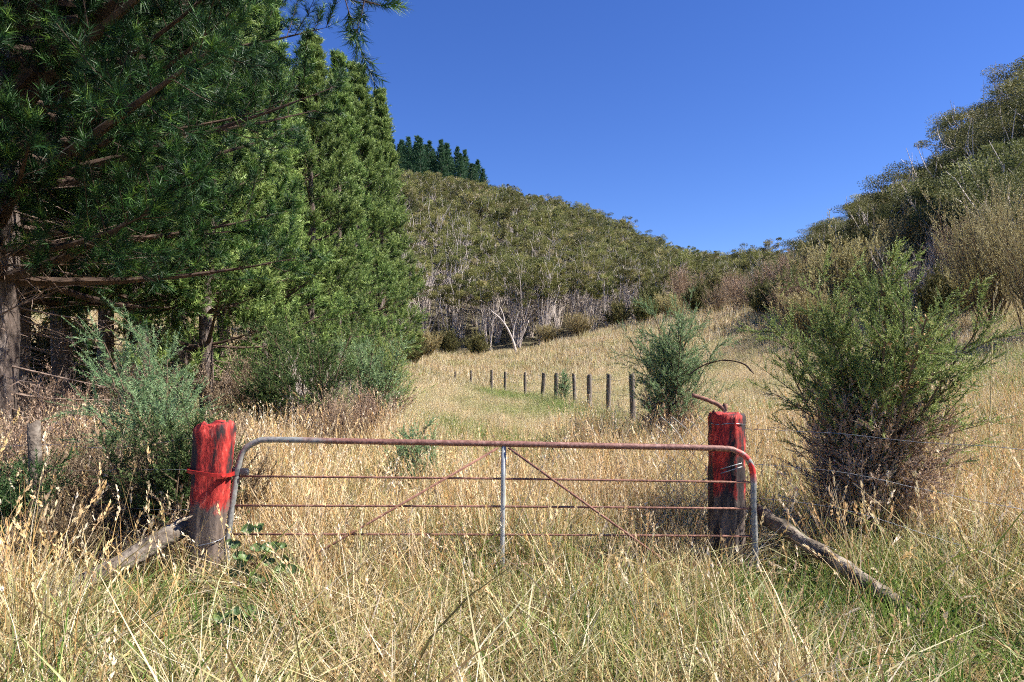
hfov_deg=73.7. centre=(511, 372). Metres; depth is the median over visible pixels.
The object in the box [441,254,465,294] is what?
kanuka tree
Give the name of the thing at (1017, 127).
hillside tree
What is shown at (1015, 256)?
shrub
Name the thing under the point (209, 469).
gate post
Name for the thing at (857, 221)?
hillside tree
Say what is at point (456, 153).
pine tree
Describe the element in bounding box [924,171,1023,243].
hillside tree
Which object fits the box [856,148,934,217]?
hillside tree
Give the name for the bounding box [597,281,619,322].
kanuka tree
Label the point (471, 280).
kanuka tree
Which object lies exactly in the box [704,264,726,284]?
kanuka tree
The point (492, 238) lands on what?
kanuka tree
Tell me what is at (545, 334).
shrub
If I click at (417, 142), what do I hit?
pine tree
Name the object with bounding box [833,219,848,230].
hillside tree
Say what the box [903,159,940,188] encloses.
hillside tree
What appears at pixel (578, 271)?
kanuka tree
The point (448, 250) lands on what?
kanuka tree
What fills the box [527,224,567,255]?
kanuka tree
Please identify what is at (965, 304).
shrub
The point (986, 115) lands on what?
hillside tree
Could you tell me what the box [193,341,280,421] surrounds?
shrub
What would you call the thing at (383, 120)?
pine tree
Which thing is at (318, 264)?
pine tree
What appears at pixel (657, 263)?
kanuka tree
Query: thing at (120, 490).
shrub
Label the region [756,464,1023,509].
fence wire
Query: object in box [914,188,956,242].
hillside tree
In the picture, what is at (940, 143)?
hillside tree
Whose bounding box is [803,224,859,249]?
hillside tree
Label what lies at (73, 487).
shrub
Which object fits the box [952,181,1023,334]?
shrub
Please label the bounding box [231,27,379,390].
pine tree
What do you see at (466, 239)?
kanuka tree
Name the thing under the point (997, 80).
hillside tree
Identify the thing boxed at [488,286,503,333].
kanuka tree
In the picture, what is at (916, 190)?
hillside tree
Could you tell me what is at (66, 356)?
pine tree
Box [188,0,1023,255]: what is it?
sky
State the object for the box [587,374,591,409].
fence post
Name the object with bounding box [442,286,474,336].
kanuka tree
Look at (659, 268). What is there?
kanuka tree
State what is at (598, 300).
kanuka tree
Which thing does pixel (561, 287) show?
kanuka tree
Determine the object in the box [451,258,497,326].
kanuka tree
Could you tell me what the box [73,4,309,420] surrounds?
pine tree
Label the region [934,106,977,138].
hillside tree
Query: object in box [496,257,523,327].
kanuka tree
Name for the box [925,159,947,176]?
hillside tree
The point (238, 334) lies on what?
shrub
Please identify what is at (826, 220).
hillside tree
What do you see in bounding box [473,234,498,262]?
kanuka tree
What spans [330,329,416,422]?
gorse bush
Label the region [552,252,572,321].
kanuka tree
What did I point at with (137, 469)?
fence wire
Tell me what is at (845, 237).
hillside tree
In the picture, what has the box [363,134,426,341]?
pine tree
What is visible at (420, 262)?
kanuka tree
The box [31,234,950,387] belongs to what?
distant grass
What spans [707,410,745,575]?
gate post
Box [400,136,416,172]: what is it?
pine tree
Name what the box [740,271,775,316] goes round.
shrub
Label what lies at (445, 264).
kanuka tree
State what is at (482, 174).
pine tree
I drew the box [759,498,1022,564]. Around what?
fence wire
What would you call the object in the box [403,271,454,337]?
kanuka tree
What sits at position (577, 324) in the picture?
shrub
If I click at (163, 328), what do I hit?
shrub
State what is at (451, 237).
kanuka tree
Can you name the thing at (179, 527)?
brace log
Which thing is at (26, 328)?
pine tree
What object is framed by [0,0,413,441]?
pine tree
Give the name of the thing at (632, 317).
kanuka tree
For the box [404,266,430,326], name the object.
kanuka tree
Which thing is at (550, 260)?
kanuka tree
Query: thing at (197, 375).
shrub
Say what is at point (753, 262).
kanuka tree
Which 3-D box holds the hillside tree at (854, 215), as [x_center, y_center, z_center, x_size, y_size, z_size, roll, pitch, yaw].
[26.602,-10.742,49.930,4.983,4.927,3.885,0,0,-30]
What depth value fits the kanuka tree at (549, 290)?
53.85 m
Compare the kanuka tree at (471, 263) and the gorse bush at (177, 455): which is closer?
the gorse bush at (177, 455)
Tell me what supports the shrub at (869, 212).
on the ground at (505, 343)
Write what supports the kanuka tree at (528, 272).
on the ground at (505, 343)
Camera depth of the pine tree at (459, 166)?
124.83 m
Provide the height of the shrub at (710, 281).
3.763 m
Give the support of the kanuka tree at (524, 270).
on the ground at (505, 343)
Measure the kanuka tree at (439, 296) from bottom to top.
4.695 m
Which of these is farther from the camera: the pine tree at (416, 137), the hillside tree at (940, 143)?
the pine tree at (416, 137)
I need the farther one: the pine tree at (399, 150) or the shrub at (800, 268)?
the pine tree at (399, 150)
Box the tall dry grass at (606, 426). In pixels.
[0,352,1023,681]
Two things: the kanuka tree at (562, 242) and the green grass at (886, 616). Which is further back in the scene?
the kanuka tree at (562, 242)
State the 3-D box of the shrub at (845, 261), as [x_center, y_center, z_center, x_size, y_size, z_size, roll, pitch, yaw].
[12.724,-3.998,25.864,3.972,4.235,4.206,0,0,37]
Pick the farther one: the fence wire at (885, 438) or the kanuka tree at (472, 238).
the kanuka tree at (472, 238)
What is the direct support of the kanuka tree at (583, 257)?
on the ground at (505, 343)
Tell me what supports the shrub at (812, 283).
on the ground at (505, 343)
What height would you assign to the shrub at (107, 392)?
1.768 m
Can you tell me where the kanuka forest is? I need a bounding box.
[255,165,792,334]
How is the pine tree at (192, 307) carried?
on the ground at (505, 343)
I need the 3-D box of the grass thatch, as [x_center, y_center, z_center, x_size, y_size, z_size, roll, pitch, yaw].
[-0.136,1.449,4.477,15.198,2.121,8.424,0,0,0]
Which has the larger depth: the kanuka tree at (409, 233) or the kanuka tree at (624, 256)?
the kanuka tree at (624, 256)
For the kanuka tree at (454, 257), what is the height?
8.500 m
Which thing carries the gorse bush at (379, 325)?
on the ground at (505, 343)
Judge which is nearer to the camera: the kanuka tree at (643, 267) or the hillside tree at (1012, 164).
the hillside tree at (1012, 164)
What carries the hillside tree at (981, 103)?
on the ground at (505, 343)
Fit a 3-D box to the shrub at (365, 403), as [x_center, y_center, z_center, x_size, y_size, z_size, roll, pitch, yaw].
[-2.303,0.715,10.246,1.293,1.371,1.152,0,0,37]
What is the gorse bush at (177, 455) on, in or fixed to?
on the ground at (505, 343)
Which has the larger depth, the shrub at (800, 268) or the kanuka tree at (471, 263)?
the kanuka tree at (471, 263)
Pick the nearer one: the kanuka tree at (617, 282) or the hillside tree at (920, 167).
the hillside tree at (920, 167)
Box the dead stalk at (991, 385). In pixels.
[988,281,1006,450]
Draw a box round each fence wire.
[17,438,188,447]
[19,469,186,471]
[62,503,169,509]
[434,370,668,407]
[436,367,666,385]
[756,429,1023,449]
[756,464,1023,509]
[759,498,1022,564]
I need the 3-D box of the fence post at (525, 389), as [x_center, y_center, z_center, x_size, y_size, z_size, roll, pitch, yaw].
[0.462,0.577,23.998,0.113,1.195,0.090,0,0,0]
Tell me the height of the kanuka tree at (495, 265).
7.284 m
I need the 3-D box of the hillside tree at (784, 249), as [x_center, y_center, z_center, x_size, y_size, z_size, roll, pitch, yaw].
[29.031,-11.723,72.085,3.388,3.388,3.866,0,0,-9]
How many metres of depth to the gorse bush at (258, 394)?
11.82 m
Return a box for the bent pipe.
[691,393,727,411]
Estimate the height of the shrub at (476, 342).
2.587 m
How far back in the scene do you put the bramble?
4.29 m
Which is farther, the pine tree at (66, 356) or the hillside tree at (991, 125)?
the hillside tree at (991, 125)
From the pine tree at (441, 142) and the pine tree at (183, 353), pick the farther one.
the pine tree at (441, 142)
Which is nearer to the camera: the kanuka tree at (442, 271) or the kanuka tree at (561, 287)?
the kanuka tree at (561, 287)
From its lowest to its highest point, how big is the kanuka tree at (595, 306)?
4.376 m
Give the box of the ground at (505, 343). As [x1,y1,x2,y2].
[49,205,1023,673]
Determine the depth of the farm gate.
4.66 m
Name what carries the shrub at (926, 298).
on the ground at (505, 343)
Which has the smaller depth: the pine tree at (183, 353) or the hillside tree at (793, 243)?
the pine tree at (183, 353)
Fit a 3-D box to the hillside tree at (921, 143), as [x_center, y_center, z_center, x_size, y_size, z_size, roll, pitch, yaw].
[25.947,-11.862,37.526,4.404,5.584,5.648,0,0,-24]
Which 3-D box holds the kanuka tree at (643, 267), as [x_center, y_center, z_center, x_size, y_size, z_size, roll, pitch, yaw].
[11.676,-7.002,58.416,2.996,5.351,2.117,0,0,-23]
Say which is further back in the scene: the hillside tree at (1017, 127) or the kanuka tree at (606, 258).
the kanuka tree at (606, 258)
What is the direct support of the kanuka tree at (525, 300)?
on the ground at (505, 343)
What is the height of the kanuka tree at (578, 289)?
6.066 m
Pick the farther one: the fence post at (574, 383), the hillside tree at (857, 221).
the hillside tree at (857, 221)
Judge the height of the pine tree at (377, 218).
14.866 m
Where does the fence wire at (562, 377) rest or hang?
attached to the fence post at (608, 389)
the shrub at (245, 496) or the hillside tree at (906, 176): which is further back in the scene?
the hillside tree at (906, 176)
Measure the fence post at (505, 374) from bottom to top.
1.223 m
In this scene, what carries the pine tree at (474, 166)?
on the ground at (505, 343)
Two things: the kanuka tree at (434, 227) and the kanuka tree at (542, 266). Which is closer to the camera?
the kanuka tree at (542, 266)
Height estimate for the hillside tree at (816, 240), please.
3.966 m
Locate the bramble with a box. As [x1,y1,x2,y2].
[204,523,297,647]
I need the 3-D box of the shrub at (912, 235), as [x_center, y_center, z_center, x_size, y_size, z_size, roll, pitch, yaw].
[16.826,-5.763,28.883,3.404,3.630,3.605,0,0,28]
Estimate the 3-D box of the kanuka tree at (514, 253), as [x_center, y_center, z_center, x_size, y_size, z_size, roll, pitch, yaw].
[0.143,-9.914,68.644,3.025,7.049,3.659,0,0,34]
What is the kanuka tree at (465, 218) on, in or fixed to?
on the ground at (505, 343)
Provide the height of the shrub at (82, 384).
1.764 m
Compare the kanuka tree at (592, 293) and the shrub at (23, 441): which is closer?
the shrub at (23, 441)
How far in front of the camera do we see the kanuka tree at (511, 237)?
75.28 m
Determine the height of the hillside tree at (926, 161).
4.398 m
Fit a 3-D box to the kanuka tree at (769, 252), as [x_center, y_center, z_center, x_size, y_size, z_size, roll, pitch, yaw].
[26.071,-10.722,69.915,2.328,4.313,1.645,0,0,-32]
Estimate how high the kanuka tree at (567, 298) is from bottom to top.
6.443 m
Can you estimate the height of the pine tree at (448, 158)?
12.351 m
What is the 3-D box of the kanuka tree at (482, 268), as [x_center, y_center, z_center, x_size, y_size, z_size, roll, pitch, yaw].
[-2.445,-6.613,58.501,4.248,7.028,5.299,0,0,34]
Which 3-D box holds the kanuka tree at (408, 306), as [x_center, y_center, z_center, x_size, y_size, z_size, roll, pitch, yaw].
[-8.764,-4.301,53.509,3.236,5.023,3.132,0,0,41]
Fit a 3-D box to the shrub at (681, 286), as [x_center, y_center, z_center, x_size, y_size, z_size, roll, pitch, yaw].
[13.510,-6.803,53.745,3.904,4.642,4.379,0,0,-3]
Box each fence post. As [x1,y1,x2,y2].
[27,420,44,538]
[490,369,492,389]
[504,371,506,389]
[524,372,526,392]
[541,373,545,396]
[554,373,557,399]
[572,373,576,403]
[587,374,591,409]
[606,373,610,412]
[629,373,635,424]
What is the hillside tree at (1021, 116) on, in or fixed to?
on the ground at (505, 343)
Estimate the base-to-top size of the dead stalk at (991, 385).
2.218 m
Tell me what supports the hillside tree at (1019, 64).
on the ground at (505, 343)
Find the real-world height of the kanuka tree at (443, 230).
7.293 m
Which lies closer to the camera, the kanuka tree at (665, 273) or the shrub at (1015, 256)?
the shrub at (1015, 256)
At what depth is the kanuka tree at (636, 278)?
55.34 m
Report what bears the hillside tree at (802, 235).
on the ground at (505, 343)
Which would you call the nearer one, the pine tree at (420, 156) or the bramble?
the bramble
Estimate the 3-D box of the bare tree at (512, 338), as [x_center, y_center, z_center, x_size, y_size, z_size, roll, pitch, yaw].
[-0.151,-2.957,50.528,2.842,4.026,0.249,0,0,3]
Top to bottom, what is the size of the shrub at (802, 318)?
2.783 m
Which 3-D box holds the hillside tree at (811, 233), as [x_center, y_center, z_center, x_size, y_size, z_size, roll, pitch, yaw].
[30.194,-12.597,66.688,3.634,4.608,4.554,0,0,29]
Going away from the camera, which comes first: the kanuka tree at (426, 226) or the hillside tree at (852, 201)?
the hillside tree at (852, 201)
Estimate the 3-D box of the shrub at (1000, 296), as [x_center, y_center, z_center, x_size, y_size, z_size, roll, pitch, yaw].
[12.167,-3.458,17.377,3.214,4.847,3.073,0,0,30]
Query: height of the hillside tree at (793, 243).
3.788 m
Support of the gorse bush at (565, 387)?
on the ground at (505, 343)
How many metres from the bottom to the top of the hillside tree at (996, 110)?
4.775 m
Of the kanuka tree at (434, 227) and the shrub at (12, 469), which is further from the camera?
the kanuka tree at (434, 227)
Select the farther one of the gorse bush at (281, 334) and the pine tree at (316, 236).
the pine tree at (316, 236)
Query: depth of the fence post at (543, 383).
21.46 m
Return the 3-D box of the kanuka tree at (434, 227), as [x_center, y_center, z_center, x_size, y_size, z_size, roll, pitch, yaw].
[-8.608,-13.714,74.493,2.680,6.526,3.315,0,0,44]
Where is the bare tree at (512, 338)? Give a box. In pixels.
[491,305,528,352]
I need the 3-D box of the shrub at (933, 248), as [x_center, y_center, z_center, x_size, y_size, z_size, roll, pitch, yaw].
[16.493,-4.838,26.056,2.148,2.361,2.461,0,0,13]
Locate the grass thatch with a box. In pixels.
[0,428,1023,681]
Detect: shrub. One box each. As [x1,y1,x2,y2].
[0,391,94,479]
[0,416,138,535]
[0,454,27,494]
[3,484,137,584]
[10,359,100,436]
[20,392,149,469]
[29,314,94,390]
[36,311,121,365]
[44,347,120,411]
[67,414,192,544]
[69,348,193,428]
[119,317,192,374]
[157,419,282,531]
[162,321,242,387]
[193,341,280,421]
[210,406,277,455]
[230,325,295,366]
[273,339,364,423]
[289,386,371,454]
[322,380,406,447]
[390,326,429,362]
[402,322,446,355]
[431,322,462,353]
[463,326,491,355]
[531,322,566,342]
[560,304,599,339]
[601,293,634,328]
[628,290,659,322]
[630,272,674,314]
[652,286,688,317]
[660,261,708,310]
[678,276,717,312]
[696,264,732,304]
[699,282,738,315]
[712,267,750,299]
[718,271,757,312]
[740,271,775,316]
[749,261,778,291]
[755,245,808,284]
[759,269,820,323]
[762,271,859,343]
[763,256,811,313]
[785,243,836,292]
[797,244,841,303]
[798,209,914,316]
[844,186,909,253]
[854,267,912,322]
[869,189,950,269]
[869,243,947,305]
[903,256,960,316]
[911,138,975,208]
[916,221,966,268]
[919,153,1023,328]
[920,207,989,279]
[926,246,992,316]
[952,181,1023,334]
[971,218,1023,295]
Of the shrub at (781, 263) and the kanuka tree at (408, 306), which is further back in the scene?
the kanuka tree at (408, 306)
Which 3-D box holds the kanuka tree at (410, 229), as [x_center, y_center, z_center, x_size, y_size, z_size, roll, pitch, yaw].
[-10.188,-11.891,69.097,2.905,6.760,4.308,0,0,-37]
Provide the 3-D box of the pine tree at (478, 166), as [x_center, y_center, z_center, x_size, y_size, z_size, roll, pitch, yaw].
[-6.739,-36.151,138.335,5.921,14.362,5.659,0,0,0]
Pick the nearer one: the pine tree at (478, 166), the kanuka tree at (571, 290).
the kanuka tree at (571, 290)
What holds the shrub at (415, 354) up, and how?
on the ground at (505, 343)
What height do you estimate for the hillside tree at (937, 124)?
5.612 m
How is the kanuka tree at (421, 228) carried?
on the ground at (505, 343)
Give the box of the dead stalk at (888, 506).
[878,458,898,541]
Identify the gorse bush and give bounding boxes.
[0,438,96,571]
[41,296,233,474]
[82,387,257,566]
[227,344,304,434]
[237,291,364,432]
[238,300,349,418]
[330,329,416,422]
[342,311,407,393]
[352,324,437,413]
[382,414,461,488]
[553,368,572,399]
[607,286,741,443]
[732,232,1023,543]
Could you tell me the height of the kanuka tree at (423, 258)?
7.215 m
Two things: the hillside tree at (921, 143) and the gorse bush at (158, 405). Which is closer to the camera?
the gorse bush at (158, 405)
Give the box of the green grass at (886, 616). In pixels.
[0,352,1023,681]
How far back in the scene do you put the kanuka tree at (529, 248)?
73.72 m
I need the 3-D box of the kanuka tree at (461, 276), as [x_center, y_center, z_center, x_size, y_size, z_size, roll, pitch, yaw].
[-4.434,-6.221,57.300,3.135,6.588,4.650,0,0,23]
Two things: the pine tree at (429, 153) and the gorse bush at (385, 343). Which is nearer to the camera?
the gorse bush at (385, 343)
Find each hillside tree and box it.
[742,271,757,288]
[744,261,774,285]
[749,266,775,284]
[761,253,788,269]
[767,252,807,269]
[773,246,793,254]
[779,224,855,264]
[789,219,843,263]
[796,228,811,240]
[803,216,831,240]
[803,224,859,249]
[809,214,847,235]
[824,227,869,256]
[830,194,924,257]
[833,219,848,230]
[841,192,871,217]
[841,199,949,264]
[847,198,869,221]
[854,192,873,225]
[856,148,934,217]
[885,157,1000,250]
[894,169,924,186]
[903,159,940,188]
[907,148,950,180]
[913,109,1010,154]
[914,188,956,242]
[916,140,979,202]
[923,169,1000,235]
[924,102,1023,165]
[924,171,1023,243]
[925,79,1019,150]
[925,92,1003,149]
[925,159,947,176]
[926,91,1004,140]
[926,134,961,165]
[929,144,1023,229]
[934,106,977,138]
[934,125,1023,223]
[953,110,1023,174]
[962,83,1023,134]
[964,98,1010,116]
[968,81,1010,117]
[970,116,1012,148]
[980,64,1022,113]
[986,62,1023,105]
[986,122,1023,162]
[995,75,1023,103]
[998,67,1023,138]
[1007,55,1023,114]
[1009,68,1023,115]
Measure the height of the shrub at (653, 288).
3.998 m
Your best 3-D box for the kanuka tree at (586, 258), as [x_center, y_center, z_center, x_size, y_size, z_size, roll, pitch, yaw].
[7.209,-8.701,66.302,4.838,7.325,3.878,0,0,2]
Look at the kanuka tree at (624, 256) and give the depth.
75.43 m
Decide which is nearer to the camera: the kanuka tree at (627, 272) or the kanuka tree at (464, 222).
the kanuka tree at (627, 272)
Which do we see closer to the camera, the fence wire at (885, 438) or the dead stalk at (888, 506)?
the fence wire at (885, 438)
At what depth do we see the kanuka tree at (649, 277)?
55.60 m
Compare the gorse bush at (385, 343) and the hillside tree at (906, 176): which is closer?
the gorse bush at (385, 343)
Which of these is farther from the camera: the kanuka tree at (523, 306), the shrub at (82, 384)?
the kanuka tree at (523, 306)
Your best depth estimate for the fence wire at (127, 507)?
4.87 m
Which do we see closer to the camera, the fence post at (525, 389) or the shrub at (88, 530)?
the shrub at (88, 530)
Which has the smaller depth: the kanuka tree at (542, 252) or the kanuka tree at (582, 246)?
the kanuka tree at (542, 252)
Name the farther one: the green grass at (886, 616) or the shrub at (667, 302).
the shrub at (667, 302)
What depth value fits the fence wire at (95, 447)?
5.02 m
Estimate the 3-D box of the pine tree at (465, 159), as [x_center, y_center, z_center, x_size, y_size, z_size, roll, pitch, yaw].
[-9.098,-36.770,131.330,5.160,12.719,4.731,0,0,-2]
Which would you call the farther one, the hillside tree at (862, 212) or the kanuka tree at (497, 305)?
the kanuka tree at (497, 305)
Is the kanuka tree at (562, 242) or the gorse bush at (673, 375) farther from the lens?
the kanuka tree at (562, 242)
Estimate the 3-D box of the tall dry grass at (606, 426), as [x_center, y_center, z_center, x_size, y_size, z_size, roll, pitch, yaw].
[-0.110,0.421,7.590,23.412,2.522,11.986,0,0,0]
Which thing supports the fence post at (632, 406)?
on the ground at (505, 343)
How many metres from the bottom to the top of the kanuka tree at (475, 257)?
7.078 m
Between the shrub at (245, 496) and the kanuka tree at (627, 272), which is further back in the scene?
the kanuka tree at (627, 272)
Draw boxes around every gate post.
[184,420,236,593]
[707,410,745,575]
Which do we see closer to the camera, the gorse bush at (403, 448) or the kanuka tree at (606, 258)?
the gorse bush at (403, 448)
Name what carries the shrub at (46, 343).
on the ground at (505, 343)
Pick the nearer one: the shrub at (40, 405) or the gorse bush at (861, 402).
the gorse bush at (861, 402)
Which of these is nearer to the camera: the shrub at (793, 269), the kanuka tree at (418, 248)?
the shrub at (793, 269)
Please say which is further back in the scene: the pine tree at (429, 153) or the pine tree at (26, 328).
the pine tree at (429, 153)
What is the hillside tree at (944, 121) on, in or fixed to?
on the ground at (505, 343)
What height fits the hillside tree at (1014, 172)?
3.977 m
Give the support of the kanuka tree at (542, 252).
on the ground at (505, 343)
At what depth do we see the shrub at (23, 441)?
6.58 m
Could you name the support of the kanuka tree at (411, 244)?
on the ground at (505, 343)
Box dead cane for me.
[688,359,753,375]
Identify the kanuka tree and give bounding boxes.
[376,252,432,321]
[383,232,418,261]
[385,290,412,335]
[402,214,429,274]
[403,231,434,274]
[403,241,423,265]
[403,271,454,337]
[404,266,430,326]
[405,212,430,248]
[405,223,429,262]
[406,263,424,330]
[408,243,447,320]
[415,216,427,253]
[417,246,440,310]
[422,222,445,272]
[422,224,478,316]
[424,195,452,245]
[426,228,481,279]
[427,225,449,285]
[428,252,450,300]
[428,276,469,332]
[431,251,451,298]
[431,285,452,332]
[434,243,461,284]
[434,267,479,332]
[438,217,479,242]
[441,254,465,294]
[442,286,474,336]
[443,213,487,275]
[445,232,465,283]
[449,258,472,298]
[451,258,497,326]
[451,275,475,337]
[452,211,474,265]
[456,265,484,315]
[460,258,486,296]
[461,219,484,277]
[465,230,494,263]
[466,239,512,261]
[466,247,525,317]
[467,260,508,336]
[467,275,504,343]
[469,263,509,332]
[470,231,491,260]
[470,277,505,350]
[472,278,501,338]
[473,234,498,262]
[474,271,513,342]
[478,242,507,299]
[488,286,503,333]
[494,249,546,346]
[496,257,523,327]
[497,242,558,337]
[497,246,526,302]
[499,228,522,250]
[500,239,518,254]
[503,253,560,317]
[505,265,524,314]
[506,277,541,333]
[509,282,536,347]
[512,260,571,343]
[513,255,534,317]
[514,286,534,324]
[516,244,540,280]
[518,239,573,258]
[520,233,543,251]
[521,275,555,334]
[524,230,543,253]
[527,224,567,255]
[528,246,561,330]
[531,252,560,324]
[531,273,567,333]
[531,275,567,324]
[534,239,565,255]
[536,286,565,337]
[542,254,573,327]
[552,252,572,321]
[556,265,576,322]
[557,247,579,262]
[560,270,593,313]
[562,246,607,315]
[563,259,583,318]
[565,262,605,319]
[566,276,587,313]
[567,240,607,298]
[568,258,601,316]
[569,248,612,312]
[571,261,618,321]
[576,244,605,259]
[576,279,603,332]
[580,277,608,320]
[586,249,615,296]
[587,280,613,329]
[588,260,618,317]
[592,284,612,324]
[595,263,617,328]
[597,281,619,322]
[603,271,622,317]
[607,255,642,308]
[609,255,647,306]
[610,245,628,266]
[618,267,635,316]
[621,267,648,320]
[624,245,641,266]
[624,259,648,269]
[625,281,642,320]
[629,272,672,297]
[635,259,658,291]
[648,266,672,313]
[649,257,671,271]
[650,262,677,298]
[682,273,697,307]
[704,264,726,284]
[748,254,773,265]
[750,249,776,264]
[756,250,774,267]
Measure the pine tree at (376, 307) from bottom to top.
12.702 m
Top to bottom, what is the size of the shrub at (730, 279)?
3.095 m
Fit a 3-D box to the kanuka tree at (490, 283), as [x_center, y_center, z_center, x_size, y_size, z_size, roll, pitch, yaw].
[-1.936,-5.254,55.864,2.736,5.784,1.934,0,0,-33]
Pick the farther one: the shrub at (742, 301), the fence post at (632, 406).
the shrub at (742, 301)
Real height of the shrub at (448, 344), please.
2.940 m
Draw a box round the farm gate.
[223,437,758,585]
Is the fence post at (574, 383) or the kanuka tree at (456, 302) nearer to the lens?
the fence post at (574, 383)
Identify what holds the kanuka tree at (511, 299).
on the ground at (505, 343)
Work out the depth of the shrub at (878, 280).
21.84 m
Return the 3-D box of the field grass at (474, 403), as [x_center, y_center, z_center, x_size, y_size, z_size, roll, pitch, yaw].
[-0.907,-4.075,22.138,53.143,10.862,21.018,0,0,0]
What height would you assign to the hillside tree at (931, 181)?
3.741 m
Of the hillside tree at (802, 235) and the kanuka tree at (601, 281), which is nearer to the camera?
the kanuka tree at (601, 281)
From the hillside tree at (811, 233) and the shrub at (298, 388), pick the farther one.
the hillside tree at (811, 233)
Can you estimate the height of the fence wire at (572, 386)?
0.729 m
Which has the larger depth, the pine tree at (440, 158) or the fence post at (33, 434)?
the pine tree at (440, 158)
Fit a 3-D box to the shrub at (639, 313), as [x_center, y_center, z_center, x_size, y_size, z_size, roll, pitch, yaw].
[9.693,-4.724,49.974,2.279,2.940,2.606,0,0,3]
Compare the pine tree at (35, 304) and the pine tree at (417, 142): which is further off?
the pine tree at (417, 142)
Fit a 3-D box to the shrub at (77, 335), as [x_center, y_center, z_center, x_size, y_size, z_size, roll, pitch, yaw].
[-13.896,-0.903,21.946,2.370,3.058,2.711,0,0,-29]
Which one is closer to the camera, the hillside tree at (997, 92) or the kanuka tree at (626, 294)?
the hillside tree at (997, 92)
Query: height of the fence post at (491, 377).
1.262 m
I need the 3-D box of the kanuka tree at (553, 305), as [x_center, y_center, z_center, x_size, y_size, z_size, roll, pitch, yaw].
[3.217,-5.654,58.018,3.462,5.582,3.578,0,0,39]
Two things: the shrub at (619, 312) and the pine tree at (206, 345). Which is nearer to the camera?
the pine tree at (206, 345)
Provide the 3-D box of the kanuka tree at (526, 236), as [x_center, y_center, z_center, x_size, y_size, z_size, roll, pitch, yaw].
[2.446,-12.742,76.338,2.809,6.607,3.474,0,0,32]
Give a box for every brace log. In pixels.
[24,515,188,614]
[749,503,966,654]
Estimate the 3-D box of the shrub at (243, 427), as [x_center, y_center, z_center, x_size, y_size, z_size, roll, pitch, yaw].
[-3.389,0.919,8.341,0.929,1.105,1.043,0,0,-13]
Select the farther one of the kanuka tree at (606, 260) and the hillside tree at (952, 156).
the kanuka tree at (606, 260)
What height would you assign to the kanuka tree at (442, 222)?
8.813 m
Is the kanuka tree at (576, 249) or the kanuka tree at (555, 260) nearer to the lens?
the kanuka tree at (555, 260)
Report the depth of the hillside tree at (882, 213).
31.37 m
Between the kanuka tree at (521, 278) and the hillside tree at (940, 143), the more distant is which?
the kanuka tree at (521, 278)
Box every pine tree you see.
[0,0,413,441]
[9,0,184,416]
[20,14,289,391]
[20,21,223,412]
[30,32,247,381]
[31,132,107,372]
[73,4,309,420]
[93,68,294,406]
[152,12,327,395]
[175,0,354,408]
[186,76,352,357]
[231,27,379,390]
[272,71,356,335]
[284,48,403,389]
[296,58,425,385]
[296,184,377,350]
[347,87,429,355]
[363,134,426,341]
[395,143,407,173]
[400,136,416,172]
[412,135,420,148]
[412,137,429,175]
[414,139,426,171]
[422,140,437,173]
[433,138,449,177]
[435,147,448,178]
[441,142,456,179]
[449,158,456,178]
[453,146,459,176]
[454,153,466,179]
[462,149,469,178]
[467,163,476,185]
[469,164,478,182]
[475,159,481,179]
[479,168,487,183]
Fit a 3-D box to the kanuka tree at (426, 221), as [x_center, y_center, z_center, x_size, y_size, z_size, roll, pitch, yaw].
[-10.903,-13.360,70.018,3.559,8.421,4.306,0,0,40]
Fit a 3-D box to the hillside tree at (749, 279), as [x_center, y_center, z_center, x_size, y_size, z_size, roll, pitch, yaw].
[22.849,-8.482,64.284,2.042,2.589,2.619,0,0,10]
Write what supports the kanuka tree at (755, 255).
on the ground at (505, 343)
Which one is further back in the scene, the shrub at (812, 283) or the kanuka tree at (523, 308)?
the kanuka tree at (523, 308)
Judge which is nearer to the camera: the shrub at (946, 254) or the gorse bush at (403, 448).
the gorse bush at (403, 448)
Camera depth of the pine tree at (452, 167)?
128.85 m
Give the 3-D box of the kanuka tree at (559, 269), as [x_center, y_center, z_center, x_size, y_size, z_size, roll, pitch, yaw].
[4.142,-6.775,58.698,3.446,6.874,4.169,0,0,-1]
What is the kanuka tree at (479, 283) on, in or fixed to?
on the ground at (505, 343)
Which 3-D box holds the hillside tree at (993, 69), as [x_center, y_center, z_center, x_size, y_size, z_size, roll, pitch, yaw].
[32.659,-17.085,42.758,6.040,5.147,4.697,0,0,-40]
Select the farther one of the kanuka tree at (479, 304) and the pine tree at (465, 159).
the pine tree at (465, 159)
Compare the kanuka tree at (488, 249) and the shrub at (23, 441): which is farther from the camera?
the kanuka tree at (488, 249)
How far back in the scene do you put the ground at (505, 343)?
57.64 m
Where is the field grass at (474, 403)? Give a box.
[28,230,1023,439]
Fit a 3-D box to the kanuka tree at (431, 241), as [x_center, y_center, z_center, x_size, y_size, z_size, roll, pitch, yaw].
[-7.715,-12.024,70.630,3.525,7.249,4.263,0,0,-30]
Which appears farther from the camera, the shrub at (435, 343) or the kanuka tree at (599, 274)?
the kanuka tree at (599, 274)
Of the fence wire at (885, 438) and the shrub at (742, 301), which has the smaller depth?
the fence wire at (885, 438)
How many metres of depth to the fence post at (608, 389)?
14.16 m

